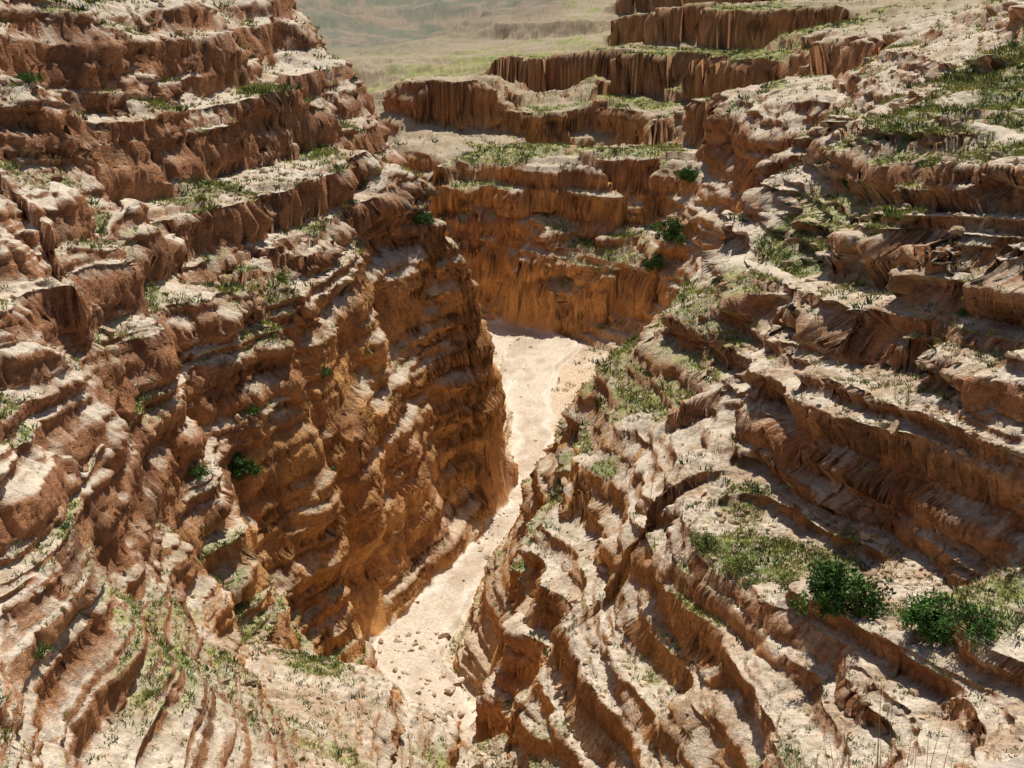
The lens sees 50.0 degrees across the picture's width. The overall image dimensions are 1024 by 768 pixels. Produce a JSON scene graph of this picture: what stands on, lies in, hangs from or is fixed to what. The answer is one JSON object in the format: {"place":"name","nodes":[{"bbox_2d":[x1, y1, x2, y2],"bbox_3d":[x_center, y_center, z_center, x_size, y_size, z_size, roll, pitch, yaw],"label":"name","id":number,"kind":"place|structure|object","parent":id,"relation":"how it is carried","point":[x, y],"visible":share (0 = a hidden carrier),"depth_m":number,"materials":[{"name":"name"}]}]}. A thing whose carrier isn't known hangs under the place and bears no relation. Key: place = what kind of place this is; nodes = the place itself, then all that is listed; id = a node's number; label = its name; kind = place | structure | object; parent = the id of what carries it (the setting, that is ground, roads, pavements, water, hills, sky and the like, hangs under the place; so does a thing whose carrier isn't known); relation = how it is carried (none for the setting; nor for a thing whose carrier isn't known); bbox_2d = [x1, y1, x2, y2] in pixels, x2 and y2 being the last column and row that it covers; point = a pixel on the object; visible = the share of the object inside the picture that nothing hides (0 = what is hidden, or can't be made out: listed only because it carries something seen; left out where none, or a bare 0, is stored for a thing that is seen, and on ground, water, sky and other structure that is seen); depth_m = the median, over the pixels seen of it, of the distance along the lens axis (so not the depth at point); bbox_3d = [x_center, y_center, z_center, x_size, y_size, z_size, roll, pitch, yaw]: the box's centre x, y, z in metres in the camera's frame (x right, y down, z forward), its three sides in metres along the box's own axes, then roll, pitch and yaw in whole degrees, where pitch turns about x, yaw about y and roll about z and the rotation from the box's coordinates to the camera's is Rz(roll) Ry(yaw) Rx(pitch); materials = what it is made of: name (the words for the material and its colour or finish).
{"place":"outdoors","nodes":[
{"label":"outdoors","id":0,"kind":"place"},
{"bbox_2d":[359,296,579,732],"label":"dry riverbed","id":1,"kind":"structure","parent":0,"point":[548,356],"depth_m":164.70,"materials":[{"name":"beige sand"}]},
{"bbox_2d":[0,0,1023,767],"bbox_3d":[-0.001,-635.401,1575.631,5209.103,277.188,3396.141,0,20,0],"label":"canyon terrain","id":2,"kind":"structure","parent":0,"point":[392,506],"depth_m":102.72,"materials":[{"name":"stone"}]},
{"bbox_2d":[13,70,45,83],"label":"green shrub","id":3,"kind":"object","parent":2,"relation":"on","point":[26,76],"visible":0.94,"depth_m":96.25,"materials":[{"name":"green plant"}]},
{"bbox_2d":[35,639,55,660],"bbox_3d":[-18.367,10.384,42.808,1.139,0.732,0.912,13,23,31],"label":"green shrub","id":4,"kind":"object","parent":2,"relation":"on","point":[42,651],"visible":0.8,"depth_m":42.79,"materials":[{"name":"green plant"}]},
{"bbox_2d":[184,459,218,482],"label":"green shrub","id":5,"kind":"object","parent":2,"relation":"on","point":[201,471],"visible":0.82,"depth_m":87.69,"materials":[{"name":"green plant"}]},
{"bbox_2d":[228,452,263,480],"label":"green shrub","id":6,"kind":"object","parent":2,"relation":"on","point":[252,468],"visible":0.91,"depth_m":101.97,"materials":[{"name":"green plant"}]},
{"bbox_2d":[245,404,265,415],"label":"green shrub","id":7,"kind":"object","parent":2,"relation":"on","point":[255,410],"visible":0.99,"depth_m":104.01,"materials":[{"name":"green plant"}]},
{"bbox_2d":[272,267,295,284],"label":"green shrub","id":8,"kind":"object","parent":2,"relation":"on","point":[282,275],"visible":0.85,"depth_m":127.11,"materials":[{"name":"green plant"}]},
{"bbox_2d":[317,366,332,379],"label":"green shrub","id":9,"kind":"object","parent":2,"relation":"on","point":[327,372],"visible":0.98,"depth_m":129.11,"materials":[{"name":"green plant"}]},
{"bbox_2d":[411,212,435,225],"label":"green shrub","id":10,"kind":"object","parent":2,"relation":"on","point":[426,220],"visible":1,"depth_m":168.23,"materials":[{"name":"green plant"}]},
{"bbox_2d":[0,0,1023,767],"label":"grass tufts","id":11,"kind":"object","parent":2,"relation":"on","point":[962,78],"visible":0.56,"depth_m":101.04,"materials":[{"name":"green plant"}]},
{"bbox_2d":[0,0,1023,767],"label":"scattered boulders","id":12,"kind":"object","parent":2,"relation":"on","point":[882,424],"visible":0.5,"depth_m":81.44,"materials":[{"name":"stone"}]},
{"bbox_2d":[641,251,669,271],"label":"green shrub","id":13,"kind":"object","parent":2,"relation":"on","point":[652,263],"visible":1,"depth_m":251.92,"materials":[{"name":"green plant"}]},
{"bbox_2d":[650,216,687,245],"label":"green shrub","id":14,"kind":"object","parent":2,"relation":"on","point":[672,231],"visible":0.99,"depth_m":251.15,"materials":[{"name":"green plant"}]},
{"bbox_2d":[676,165,700,182],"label":"green shrub","id":15,"kind":"object","parent":2,"relation":"on","point":[685,173],"visible":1,"depth_m":259.71,"materials":[{"name":"green plant"}]},
{"bbox_2d":[687,527,719,551],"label":"green shrub","id":16,"kind":"object","parent":2,"relation":"on","point":[698,537],"visible":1,"depth_m":74.47,"materials":[{"name":"green plant"}]},
{"bbox_2d":[723,551,758,577],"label":"green shrub","id":17,"kind":"object","parent":2,"relation":"on","point":[739,564],"visible":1,"depth_m":70.11,"materials":[{"name":"green plant"}]},
{"bbox_2d":[770,574,798,591],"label":"green shrub","id":18,"kind":"object","parent":2,"relation":"on","point":[782,585],"visible":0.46,"depth_m":66.28,"materials":[{"name":"green plant"}]},
{"bbox_2d":[787,557,896,620],"bbox_3d":[17.947,10.989,59.208,5.102,3.118,4.694,11,23,27],"label":"green shrub","id":19,"kind":"object","parent":2,"relation":"on","point":[830,586],"visible":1,"depth_m":58.86,"materials":[{"name":"green plant"}]},
{"bbox_2d":[836,177,849,189],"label":"green shrub","id":20,"kind":"object","parent":2,"relation":"on","point":[844,182],"visible":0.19,"depth_m":115.17,"materials":[{"name":"green plant"}]},
{"bbox_2d":[780,652,1022,767],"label":"dry grass stalks","id":21,"kind":"object","parent":2,"relation":"on","point":[889,743],"visible":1,"depth_m":12.52,"materials":[{"name":"beige plant"}]},
{"bbox_2d":[885,597,920,619],"bbox_3d":[20.768,11.928,57.440,2.094,1.347,2.306,-12,23,-31],"label":"green shrub","id":22,"kind":"object","parent":2,"relation":"on","point":[898,611],"visible":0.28,"depth_m":57.76,"materials":[{"name":"green plant"}]},
{"bbox_2d":[898,587,970,650],"bbox_3d":[21.276,11.543,54.342,3.430,2.385,3.783,-14,24,-33],"label":"green shrub","id":23,"kind":"object","parent":2,"relation":"on","point":[927,621],"visible":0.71,"depth_m":53.99,"materials":[{"name":"green plant"}]},
{"bbox_2d":[953,307,970,316],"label":"green shrub","id":24,"kind":"object","parent":2,"relation":"on","point":[961,311],"visible":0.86,"depth_m":72.79,"materials":[{"name":"green plant"}]},
{"bbox_2d":[936,601,999,654],"bbox_3d":[21.843,11.281,51.769,3.126,1.533,2.854,-12,23,-30],"label":"green shrub","id":25,"kind":"object","parent":2,"relation":"on","point":[974,626],"visible":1,"depth_m":51.83,"materials":[{"name":"green plant"}]},
{"bbox_2d":[976,757,1023,767],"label":"pale boulder","id":26,"kind":"object","parent":2,"relation":"on","point":[1016,762],"visible":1,"depth_m":9.35,"materials":[{"name":"stone"}]},
{"bbox_2d":[0,122,1023,528],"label":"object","id":27,"kind":"structure","parent":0,"point":[106,482],"depth_m":62.71,"materials":[{"name":"beige stone"}]}
]}

